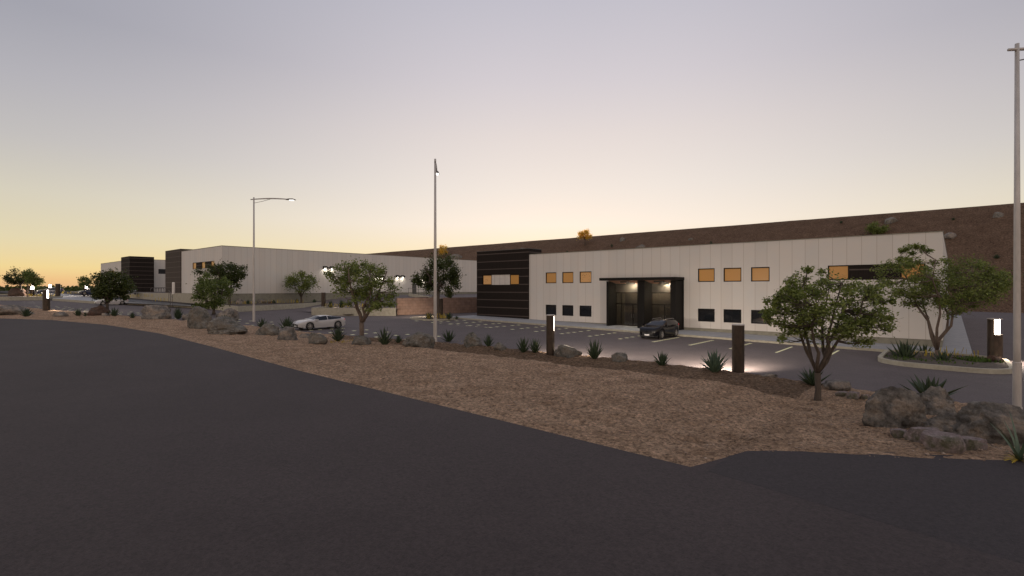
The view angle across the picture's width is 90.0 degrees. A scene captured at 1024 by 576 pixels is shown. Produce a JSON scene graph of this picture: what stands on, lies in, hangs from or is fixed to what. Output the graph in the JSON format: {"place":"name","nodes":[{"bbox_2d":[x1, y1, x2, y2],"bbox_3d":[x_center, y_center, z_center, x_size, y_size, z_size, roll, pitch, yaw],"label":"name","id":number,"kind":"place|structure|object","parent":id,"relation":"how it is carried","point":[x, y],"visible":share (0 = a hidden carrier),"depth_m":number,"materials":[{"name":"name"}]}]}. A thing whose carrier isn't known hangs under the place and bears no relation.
{"place":"outdoors","nodes":[
{"label":"outdoors","id":0,"kind":"place"},
{"bbox_2d":[0,291,193,303],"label":"asphalt patch","id":1,"kind":"object","parent":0,"point":[66,292],"visible":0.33,"depth_m":105.51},
{"bbox_2d":[55,293,192,305],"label":"pavement","id":2,"kind":"structure","parent":0,"point":[76,297],"depth_m":101.31,"materials":[{"name":"concrete"}]},
{"bbox_2d":[76,275,92,295],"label":"tree","id":3,"kind":"object","parent":2,"relation":"on","point":[82,280],"visible":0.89,"depth_m":121.25,"materials":[{"name":"green plant"}]},
{"bbox_2d":[202,302,316,305],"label":"foundation bed","id":4,"kind":"object","parent":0,"point":[250,304],"visible":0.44,"depth_m":82.58,"materials":[{"name":"soil"}]},
{"bbox_2d":[192,258,247,304],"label":"tree","id":5,"kind":"object","parent":4,"relation":"on","point":[216,270],"visible":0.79,"depth_m":79.34,"materials":[{"name":"green plant"}]},
{"bbox_2d":[282,270,320,302],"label":"tree","id":6,"kind":"object","parent":4,"relation":"on","point":[292,279],"visible":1,"depth_m":91.33,"materials":[{"name":"green plant"}]},
{"bbox_2d":[0,318,1023,575],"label":"road","id":7,"kind":"structure","parent":0,"point":[130,452],"depth_m":8.35,"materials":[{"name":"asphalt"}]},
{"bbox_2d":[0,305,1023,466],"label":"gravel bank","id":8,"kind":"structure","parent":0,"point":[430,362],"depth_m":16.78,"materials":[{"name":"gravel"}]},
{"bbox_2d":[0,304,34,314],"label":"boulder","id":9,"kind":"object","parent":8,"relation":"on","point":[12,309],"visible":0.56,"depth_m":61.48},
{"bbox_2d":[42,290,49,310],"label":"bollard light","id":10,"kind":"object","parent":8,"relation":"on","point":[45,301],"visible":0.96,"depth_m":68.04,"materials":[{"name":"metal"}]},
{"bbox_2d":[87,305,110,315],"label":"boulder","id":11,"kind":"object","parent":8,"relation":"on","point":[98,310],"visible":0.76,"depth_m":60.13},
{"bbox_2d":[81,267,137,308],"bbox_3d":[-48.205,0.386,61.629,5.188,6.018,5.348,0,0,41],"label":"tree","id":12,"kind":"object","parent":8,"relation":"on","point":[106,292],"visible":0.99,"depth_m":61.19,"materials":[{"name":"green plant"}]},
{"bbox_2d":[141,305,171,318],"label":"boulder","id":13,"kind":"object","parent":8,"relation":"on","point":[155,311],"visible":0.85,"depth_m":54.75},
{"bbox_2d":[187,306,211,328],"bbox_3d":[-26.560,2.843,43.702,1.903,2.692,1.438,0,0,7],"label":"boulder","id":14,"kind":"object","parent":8,"relation":"on","point":[199,317],"visible":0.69,"depth_m":43.21,"materials":[{"name":"stone"}]},
{"bbox_2d":[186,271,236,314],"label":"tree","id":15,"kind":"object","parent":8,"relation":"on","point":[211,289],"visible":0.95,"depth_m":66.35,"materials":[{"name":"green plant"}]},
{"bbox_2d":[206,316,247,334],"bbox_3d":[-21.654,2.972,39.119,2.793,1.714,2.563,0,0,-21],"label":"boulder","id":16,"kind":"object","parent":8,"relation":"on","point":[224,325],"visible":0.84,"depth_m":38.23,"materials":[{"name":"stone"}]},
{"bbox_2d":[215,308,238,320],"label":"boulder","id":17,"kind":"object","parent":8,"relation":"on","point":[232,313],"visible":0.49,"depth_m":56.28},
{"bbox_2d":[255,322,278,335],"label":"boulder","id":18,"kind":"object","parent":8,"relation":"on","point":[266,328],"visible":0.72,"depth_m":38.44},
{"bbox_2d":[250,197,295,321],"bbox_3d":[-26.456,-3.013,56.709,4.875,14.137,0.400,0,0,-3],"label":"street lamp","id":19,"kind":"object","parent":8,"relation":"on","point":[253,305],"visible":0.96,"depth_m":56.54,"materials":[{"name":"metal"}]},
{"bbox_2d":[277,317,295,327],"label":"agave","id":20,"kind":"object","parent":8,"relation":"on","point":[286,322],"visible":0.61,"depth_m":44.02,"materials":[{"name":"green plant"}]},
{"bbox_2d":[277,326,297,339],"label":"boulder","id":21,"kind":"object","parent":8,"relation":"on","point":[287,333],"visible":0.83,"depth_m":34.21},
{"bbox_2d":[308,332,327,344],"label":"boulder","id":22,"kind":"object","parent":8,"relation":"on","point":[314,338],"visible":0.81,"depth_m":31.58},
{"bbox_2d":[330,327,344,340],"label":"agave","id":23,"kind":"object","parent":8,"relation":"on","point":[337,335],"visible":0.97,"depth_m":34.12,"materials":[{"name":"green plant"}]},
{"bbox_2d":[351,335,371,345],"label":"boulder","id":24,"kind":"object","parent":8,"relation":"on","point":[360,340],"visible":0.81,"depth_m":31.46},
{"bbox_2d":[323,257,405,335],"bbox_3d":[-9.199,0.859,32.047,4.429,5.786,3.895,0,0,41],"label":"tree","id":25,"kind":"object","parent":8,"relation":"on","point":[344,282],"visible":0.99,"depth_m":31.64,"materials":[{"name":"green plant"}]},
{"bbox_2d":[377,327,393,344],"bbox_3d":[-7.876,2.932,31.799,1.133,1.224,0.916,0,0,-17],"label":"agave","id":26,"kind":"object","parent":8,"relation":"on","point":[384,340],"visible":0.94,"depth_m":31.61,"materials":[{"name":"green plant"}]},
{"bbox_2d":[402,331,434,348],"bbox_3d":[-5.553,3.224,30.818,1.523,1.258,1.734,0,0,41],"label":"boulder","id":27,"kind":"object","parent":8,"relation":"on","point":[420,339],"visible":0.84,"depth_m":30.33,"materials":[{"name":"stone"}]},
{"bbox_2d":[441,330,454,341],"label":"agave","id":28,"kind":"object","parent":8,"relation":"on","point":[449,338],"visible":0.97,"depth_m":39.40,"materials":[{"name":"green plant"}]},
{"bbox_2d":[464,332,481,347],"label":"boulder","id":29,"kind":"object","parent":8,"relation":"on","point":[471,339],"visible":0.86,"depth_m":33.83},
{"bbox_2d":[494,342,506,350],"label":"boulder","id":30,"kind":"object","parent":8,"relation":"on","point":[499,346],"visible":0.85,"depth_m":32.48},
{"bbox_2d":[517,337,530,352],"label":"agave","id":31,"kind":"object","parent":8,"relation":"on","point":[523,346],"visible":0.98,"depth_m":31.36,"materials":[{"name":"green plant"}]},
{"bbox_2d":[528,339,541,352],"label":"agave","id":32,"kind":"object","parent":8,"relation":"on","point":[535,347],"visible":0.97,"depth_m":31.25,"materials":[{"name":"green plant"}]},
{"bbox_2d":[546,314,554,354],"bbox_3d":[2.289,2.879,30.515,0.513,2.662,0.513,0,0,41],"label":"bollard light","id":33,"kind":"object","parent":8,"relation":"on","point":[550,340],"visible":0.92,"depth_m":30.31,"materials":[{"name":"metal"}]},
{"bbox_2d":[554,345,581,357],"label":"boulder","id":34,"kind":"object","parent":8,"relation":"on","point":[566,351],"visible":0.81,"depth_m":29.78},
{"bbox_2d":[586,339,602,358],"bbox_3d":[4.660,3.385,28.805,1.209,1.243,0.978,0,0,-39],"label":"agave","id":35,"kind":"object","parent":8,"relation":"on","point":[594,352],"visible":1,"depth_m":28.68,"materials":[{"name":"green plant"}]},
{"bbox_2d":[207,329,1020,465],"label":"gravel stones","id":36,"kind":"object","parent":8,"relation":"on","point":[979,449],"visible":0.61,"depth_m":14.96,"materials":[{"name":"gravel"}]},
{"bbox_2d":[611,352,627,361],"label":"boulder","id":37,"kind":"object","parent":8,"relation":"on","point":[619,357],"visible":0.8,"depth_m":28.07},
{"bbox_2d":[654,351,671,365],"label":"agave","id":38,"kind":"object","parent":8,"relation":"on","point":[662,359],"visible":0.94,"depth_m":26.52,"materials":[{"name":"green plant"}]},
{"bbox_2d":[700,350,726,372],"bbox_3d":[9.825,3.503,24.753,1.391,1.186,1.301,0,0,11],"label":"agave","id":39,"kind":"object","parent":8,"relation":"on","point":[713,364],"visible":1,"depth_m":24.63,"materials":[{"name":"green plant"}]},
{"bbox_2d":[732,324,744,372],"bbox_3d":[11.814,3.280,26.749,0.633,2.846,0.633,0,0,41],"label":"bollard light","id":40,"kind":"object","parent":8,"relation":"on","point":[738,348],"visible":0.91,"depth_m":26.49,"materials":[{"name":"metal"}]},
{"bbox_2d":[798,367,830,385],"bbox_3d":[12.878,3.780,21.905,1.383,0.821,1.348,0,0,1],"label":"agave","id":41,"kind":"object","parent":8,"relation":"on","point":[809,379],"visible":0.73,"depth_m":21.80,"materials":[{"name":"green plant"}]},
{"bbox_2d":[758,263,898,400],"bbox_3d":[11.219,1.639,17.999,4.352,5.097,3.885,0,0,-35],"label":"tree","id":42,"kind":"object","parent":8,"relation":"on","point":[790,292],"visible":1,"depth_m":17.75,"materials":[{"name":"green plant"}]},
{"bbox_2d":[823,380,850,390],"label":"boulder","id":43,"kind":"object","parent":8,"relation":"on","point":[840,385],"visible":0.91,"depth_m":20.60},
{"bbox_2d":[846,391,859,399],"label":"boulder","id":44,"kind":"object","parent":8,"relation":"on","point":[855,395],"visible":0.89,"depth_m":18.50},
{"bbox_2d":[862,386,927,428],"bbox_3d":[9.936,3.233,13.480,1.588,1.399,1.013,0,0,-2],"label":"boulder","id":45,"kind":"object","parent":8,"relation":"on","point":[894,407],"visible":0.77,"depth_m":13.12,"materials":[{"name":"stone"}]},
{"bbox_2d":[890,428,906,438],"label":"boulder","id":46,"kind":"object","parent":8,"relation":"on","point":[897,433],"visible":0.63,"depth_m":11.97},
{"bbox_2d":[903,427,939,443],"bbox_3d":[9.189,3.340,11.430,0.710,0.496,0.478,0,0,15],"label":"boulder","id":47,"kind":"object","parent":8,"relation":"on","point":[912,434],"visible":0.52,"depth_m":11.39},
{"bbox_2d":[898,374,965,395],"bbox_3d":[15.427,3.694,18.897,1.994,0.964,1.944,0,0,20],"label":"agave","id":48,"kind":"object","parent":8,"relation":"on","point":[920,387],"visible":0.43,"depth_m":18.90,"materials":[{"name":"green plant"}]},
{"bbox_2d":[919,386,956,415],"bbox_3d":[13.285,3.623,16.032,1.128,1.151,1.188,0,0,8],"label":"boulder","id":49,"kind":"object","parent":8,"relation":"on","point":[937,400],"visible":0.54,"depth_m":15.80,"materials":[{"name":"stone"}]},
{"bbox_2d":[922,412,956,432],"bbox_3d":[10.325,3.275,12.151,0.906,0.719,0.809,0,0,41],"label":"boulder","id":50,"kind":"object","parent":8,"relation":"on","point":[944,421],"visible":0.53,"depth_m":12.04,"materials":[{"name":"stone"}]},
{"bbox_2d":[920,429,965,453],"bbox_3d":[8.905,3.256,10.648,0.611,0.535,0.683,0,0,-12],"label":"boulder","id":51,"kind":"object","parent":8,"relation":"on","point":[938,441],"visible":0.84,"depth_m":10.46,"materials":[{"name":"stone"}]},
{"bbox_2d":[961,436,987,450],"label":"boulder","id":52,"kind":"object","parent":8,"relation":"on","point":[972,443],"visible":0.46,"depth_m":10.63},
{"bbox_2d":[950,401,1023,446],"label":"boulder","id":53,"kind":"object","parent":8,"relation":"on","point":[975,418],"visible":0.72,"depth_m":11.36,"materials":[{"name":"stone"}]},
{"bbox_2d":[981,411,1023,462],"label":"spiky plant","id":54,"kind":"object","parent":8,"relation":"on","point":[1017,452],"visible":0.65,"depth_m":9.95,"materials":[{"name":"green plant"}]},
{"bbox_2d":[1007,43,1023,408],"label":"street lamp","id":55,"kind":"object","parent":8,"relation":"on","point":[1017,377],"visible":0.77,"depth_m":19.14,"materials":[{"name":"metal"}]},
{"bbox_2d":[0,293,1023,409],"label":"parking lot","id":56,"kind":"structure","parent":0,"point":[862,370],"depth_m":38.39,"materials":[{"name":"asphalt"}]},
{"bbox_2d":[0,295,50,296],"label":"island bed","id":57,"kind":"object","parent":56,"relation":"on","point":[18,296],"visible":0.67,"depth_m":113.99,"materials":[{"name":"gravel"}]},
{"bbox_2d":[0,266,31,290],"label":"tree","id":58,"kind":"object","parent":57,"relation":"on","point":[18,280],"visible":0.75,"depth_m":115.54,"materials":[{"name":"green plant"}]},
{"bbox_2d":[7,288,26,295],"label":"boulder","id":59,"kind":"object","parent":57,"relation":"on","point":[15,292],"visible":0.58,"depth_m":115.87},
{"bbox_2d":[20,267,45,296],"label":"tree","id":60,"kind":"object","parent":57,"relation":"on","point":[33,280],"visible":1,"depth_m":112.54,"materials":[{"name":"green plant"}]},
{"bbox_2d":[0,294,62,300],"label":"island kerb","id":61,"kind":"structure","parent":56,"relation":"on","point":[21,298],"depth_m":104.42,"materials":[{"name":"concrete"}]},
{"bbox_2d":[36,287,63,293],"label":"parked car","id":62,"kind":"object","parent":56,"relation":"on","point":[51,290],"visible":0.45,"depth_m":118.51,"materials":[{"name":"white paint"}]},
{"bbox_2d":[94,298,128,304],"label":"parked car","id":63,"kind":"object","parent":56,"relation":"on","point":[114,301],"visible":0.67,"depth_m":89.36,"materials":[{"name":"grey paint"}]},
{"bbox_2d":[52,298,194,307],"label":"kerb","id":64,"kind":"structure","parent":56,"relation":"on","point":[92,302],"depth_m":90.90,"materials":[{"name":"concrete"}]},
{"bbox_2d":[71,291,218,304],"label":"retaining wall","id":65,"kind":"structure","parent":56,"relation":"on","point":[182,297],"depth_m":97.93,"materials":[{"name":"concrete"}]},
{"bbox_2d":[211,302,320,311],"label":"planter kerb","id":66,"kind":"structure","parent":56,"relation":"on","point":[267,307],"depth_m":78.88,"materials":[{"name":"concrete"}]},
{"bbox_2d":[293,315,345,329],"bbox_3d":[-18.410,3.193,48.958,2.200,1.314,4.780,0,0,41],"label":"parked car","id":67,"kind":"object","parent":56,"relation":"on","point":[315,321],"visible":0.98,"depth_m":48.30,"materials":[{"name":"grey paint"}]},
{"bbox_2d":[311,306,395,315],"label":"planter wall","id":68,"kind":"structure","parent":56,"relation":"on","point":[325,310],"depth_m":68.63,"materials":[{"name":"concrete"}]},
{"bbox_2d":[293,295,476,311],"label":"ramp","id":69,"kind":"structure","parent":56,"relation":"on","point":[308,309],"depth_m":89.30,"materials":[{"name":"concrete"}]},
{"bbox_2d":[410,316,456,320],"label":"island kerb","id":70,"kind":"structure","parent":56,"relation":"on","point":[414,318],"depth_m":62.02,"materials":[{"name":"concrete"}]},
{"bbox_2d":[415,317,451,318],"bbox_3d":[-9.688,3.699,63.910,5.100,0.075,4.600,0,0,41],"label":"island bed","id":71,"kind":"object","parent":70,"relation":"in","point":[430,318],"visible":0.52,"depth_m":63.60,"materials":[{"name":"gravel"}]},
{"bbox_2d":[409,251,465,317],"bbox_3d":[-9.254,-0.542,64.100,6.753,9.051,5.649,0,0,21],"label":"tree","id":72,"kind":"object","parent":71,"relation":"on","point":[451,276],"visible":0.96,"depth_m":63.40,"materials":[{"name":"green plant"}]},
{"bbox_2d":[433,159,438,341],"bbox_3d":[-5.956,-2.609,40.170,0.400,14.146,4.575,0,0,-6],"label":"street lamp","id":73,"kind":"object","parent":56,"relation":"on","point":[436,172],"visible":0.83,"depth_m":38.16,"materials":[{"name":"metal"}]},
{"bbox_2d":[396,296,476,314],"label":"block wall","id":74,"kind":"structure","parent":56,"relation":"on","point":[414,305],"depth_m":74.03,"materials":[{"name":"brick"}]},
{"bbox_2d":[26,291,978,356],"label":"dry flowers","id":75,"kind":"object","parent":56,"relation":"on","point":[442,316],"visible":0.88,"depth_m":72.22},
{"bbox_2d":[38,307,1023,354],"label":"stall lines","id":76,"kind":"object","parent":56,"relation":"on","point":[574,332],"visible":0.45,"depth_m":45.47,"materials":[{"name":"white paint"}]},
{"bbox_2d":[640,318,678,338],"bbox_3d":[12.802,3.428,44.511,2.200,1.626,4.780,0,0,41],"label":"parked car","id":77,"kind":"object","parent":56,"relation":"on","point":[661,328],"visible":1,"depth_m":43.51,"materials":[{"name":"black paint"}]},
{"bbox_2d":[458,318,884,351],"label":"kerb","id":78,"kind":"structure","parent":56,"relation":"on","point":[800,344],"depth_m":44.80,"materials":[{"name":"concrete"}]},
{"bbox_2d":[477,231,947,346],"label":"warehouse building","id":79,"kind":"structure","parent":56,"relation":"on","point":[721,287],"depth_m":49.69,"materials":[{"name":"concrete"}]},
{"bbox_2d":[483,275,491,284],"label":"window","id":80,"kind":"structure","parent":79,"relation":"in","point":[487,279],"depth_m":68.00,"materials":[{"name":"orange glass"}]},
{"bbox_2d":[510,274,518,284],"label":"window","id":81,"kind":"structure","parent":79,"relation":"in","point":[514,278],"depth_m":64.93,"materials":[{"name":"orange glass"}]},
{"bbox_2d":[546,272,555,282],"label":"window","id":82,"kind":"structure","parent":79,"relation":"in","point":[550,276],"depth_m":61.28,"materials":[{"name":"orange glass"}]},
{"bbox_2d":[546,305,555,314],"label":"window","id":83,"kind":"structure","parent":79,"relation":"in","point":[550,309],"depth_m":61.28,"materials":[{"name":"black glass"}]},
{"bbox_2d":[562,272,572,282],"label":"window","id":84,"kind":"structure","parent":79,"relation":"in","point":[567,277],"depth_m":59.77,"materials":[{"name":"orange glass"}]},
{"bbox_2d":[562,305,572,315],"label":"window","id":85,"kind":"structure","parent":79,"relation":"in","point":[567,310],"depth_m":59.77,"materials":[{"name":"black glass"}]},
{"bbox_2d":[580,271,590,282],"bbox_3d":[8.393,-1.283,58.115,1.594,1.289,0.100,0,0,41],"label":"window","id":86,"kind":"structure","parent":79,"relation":"in","point":[585,277],"depth_m":58.16,"materials":[{"name":"orange glass"}]},
{"bbox_2d":[580,305,590,316],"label":"window","id":87,"kind":"structure","parent":79,"relation":"in","point":[585,311],"depth_m":58.16,"materials":[{"name":"black glass"}]},
{"bbox_2d":[616,292,636,325],"bbox_3d":[12.542,2.167,54.331,3.364,3.544,0.178,0,0,41],"label":"glass door","id":88,"kind":"structure","parent":79,"relation":"in","point":[632,315],"depth_m":54.84,"materials":[{"name":"black metal"}]},
{"bbox_2d":[652,292,669,319],"bbox_3d":[15.459,2.197,51.871,2.724,3.605,0.100,0,0,41],"label":"glass door","id":89,"kind":"structure","parent":79,"relation":"in","point":[652,292],"depth_m":52.29,"materials":[{"name":"black metal"}]},
{"bbox_2d":[698,268,714,281],"bbox_3d":[18.710,-1.283,49.228,1.600,1.289,0.100,0,0,41],"label":"window","id":90,"kind":"structure","parent":79,"relation":"in","point":[707,274],"depth_m":49.24,"materials":[{"name":"orange glass"}]},
{"bbox_2d":[698,309,714,321],"bbox_3d":[18.710,2.557,49.228,1.600,1.237,0.100,0,0,41],"label":"window","id":91,"kind":"structure","parent":79,"relation":"in","point":[706,315],"depth_m":49.24,"materials":[{"name":"black glass"}]},
{"bbox_2d":[724,268,740,281],"bbox_3d":[20.540,-1.283,47.652,1.594,1.289,0.100,0,0,41],"label":"window","id":92,"kind":"structure","parent":79,"relation":"in","point":[730,274],"depth_m":47.68,"materials":[{"name":"orange glass"}]},
{"bbox_2d":[724,309,740,322],"bbox_3d":[20.540,2.557,47.652,1.594,1.237,0.100,0,0,41],"label":"window","id":93,"kind":"structure","parent":79,"relation":"in","point":[730,315],"depth_m":47.68,"materials":[{"name":"black glass"}]},
{"bbox_2d":[751,310,768,323],"bbox_3d":[22.366,2.557,46.079,1.557,1.237,0.100,0,0,41],"label":"window","id":94,"kind":"structure","parent":79,"relation":"in","point":[755,319],"depth_m":46.28,"materials":[{"name":"black glass"}]},
{"bbox_2d":[751,267,769,281],"bbox_3d":[22.366,-1.283,46.079,1.557,1.289,0.100,0,0,41],"label":"window","id":95,"kind":"structure","parent":79,"relation":"in","point":[757,273],"depth_m":46.09,"materials":[{"name":"orange glass"}]},
{"bbox_2d":[828,265,848,279],"bbox_3d":[26.896,-1.306,42.177,1.490,1.203,0.100,0,0,41],"label":"window","id":96,"kind":"structure","parent":79,"relation":"in","point":[841,269],"depth_m":42.14,"materials":[{"name":"orange glass"}]},
{"bbox_2d":[878,350,1011,373],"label":"corner island kerb","id":97,"kind":"structure","parent":56,"relation":"on","point":[1008,363],"depth_m":28.66,"materials":[{"name":"concrete"}]},
{"bbox_2d":[883,351,1007,368],"bbox_3d":[26.314,4.356,31.315,5.660,0.083,7.360,0,0,41],"label":"corner island bed","id":98,"kind":"object","parent":97,"relation":"on","point":[989,365],"visible":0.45,"depth_m":30.35,"materials":[{"name":"soil"}]},
{"bbox_2d":[887,339,921,357],"bbox_3d":[25.012,3.970,32.590,2.005,1.561,2.058,0,0,33],"label":"agave","id":99,"kind":"object","parent":98,"relation":"on","point":[906,350],"visible":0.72,"depth_m":32.45,"materials":[{"name":"green plant"}]},
{"bbox_2d":[877,354,1003,363],"bbox_3d":[26.197,4.344,31.063,5.872,0.388,3.211,0,0,2],"label":"ground cover","id":100,"kind":"object","parent":98,"relation":"on","point":[974,359],"visible":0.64,"depth_m":30.96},
{"bbox_2d":[930,350,957,360],"bbox_3d":[26.395,4.244,31.293,1.466,1.075,1.504,0,0,24],"label":"agave","id":101,"kind":"object","parent":98,"relation":"on","point":[944,356],"visible":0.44,"depth_m":31.15,"materials":[{"name":"green plant"}]},
{"bbox_2d":[870,242,1021,354],"bbox_3d":[28.196,1.000,33.258,8.392,8.060,5.769,0,0,-12],"label":"tree","id":102,"kind":"object","parent":98,"relation":"on","point":[1000,282],"visible":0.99,"depth_m":32.96,"materials":[{"name":"green plant"}]},
{"bbox_2d":[987,318,1002,357],"bbox_3d":[30.372,3.214,32.200,0.758,2.692,0.758,0,0,41],"label":"bollard light","id":103,"kind":"object","parent":98,"relation":"on","point":[994,342],"visible":0.93,"depth_m":32.02,"materials":[{"name":"metal"}]},
{"bbox_2d":[0,0,1023,287],"label":"sky","id":104,"kind":"structure","parent":0,"point":[143,128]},
{"bbox_2d":[453,315,881,348],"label":"sidewalk","id":105,"kind":"structure","parent":0,"point":[720,334],"depth_m":49.69,"materials":[{"name":"concrete"}]},
{"bbox_2d":[371,203,1023,312],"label":"hillside","id":106,"kind":"structure","parent":0,"point":[979,231],"depth_m":152.77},
{"bbox_2d":[576,229,592,245],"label":"tree","id":107,"kind":"object","parent":106,"relation":"on","point":[584,234],"visible":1,"depth_m":210.74,"materials":[{"name":"orange plant"}]},
{"bbox_2d":[864,221,890,233],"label":"tree","id":108,"kind":"object","parent":106,"relation":"on","point":[872,229],"visible":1,"depth_m":143.07,"materials":[{"name":"green plant"}]},
{"bbox_2d":[708,450,1023,563],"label":"driveway","id":109,"kind":"structure","parent":0,"point":[976,504],"depth_m":8.50,"materials":[{"name":"asphalt"}]},
{"bbox_2d":[876,315,972,353],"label":"side path","id":110,"kind":"structure","parent":0,"point":[956,338],"depth_m":41.44,"materials":[{"name":"concrete"}]},
{"bbox_3d":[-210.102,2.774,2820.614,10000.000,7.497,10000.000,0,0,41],"label":"ground","id":111,"kind":"structure","parent":0,"visible":0},
{"bbox_2d":[0,284,90,290],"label":"desert scrub","id":112,"kind":"object","parent":111,"relation":"on","point":[67,288],"visible":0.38,"depth_m":185.32,"materials":[{"name":"green plant"}]},
{"label":"upper pad","id":113,"kind":"structure","parent":0,"visible":0},
{"bbox_2d":[101,256,164,291],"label":"warehouse","id":114,"kind":"structure","parent":113,"relation":"on","point":[149,272],"depth_m":124.00,"materials":[{"name":"metal"}]},
{"bbox_2d":[165,245,476,303],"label":"warehouse","id":115,"kind":"structure","parent":113,"relation":"on","point":[274,267],"depth_m":96.63,"materials":[{"name":"concrete"}]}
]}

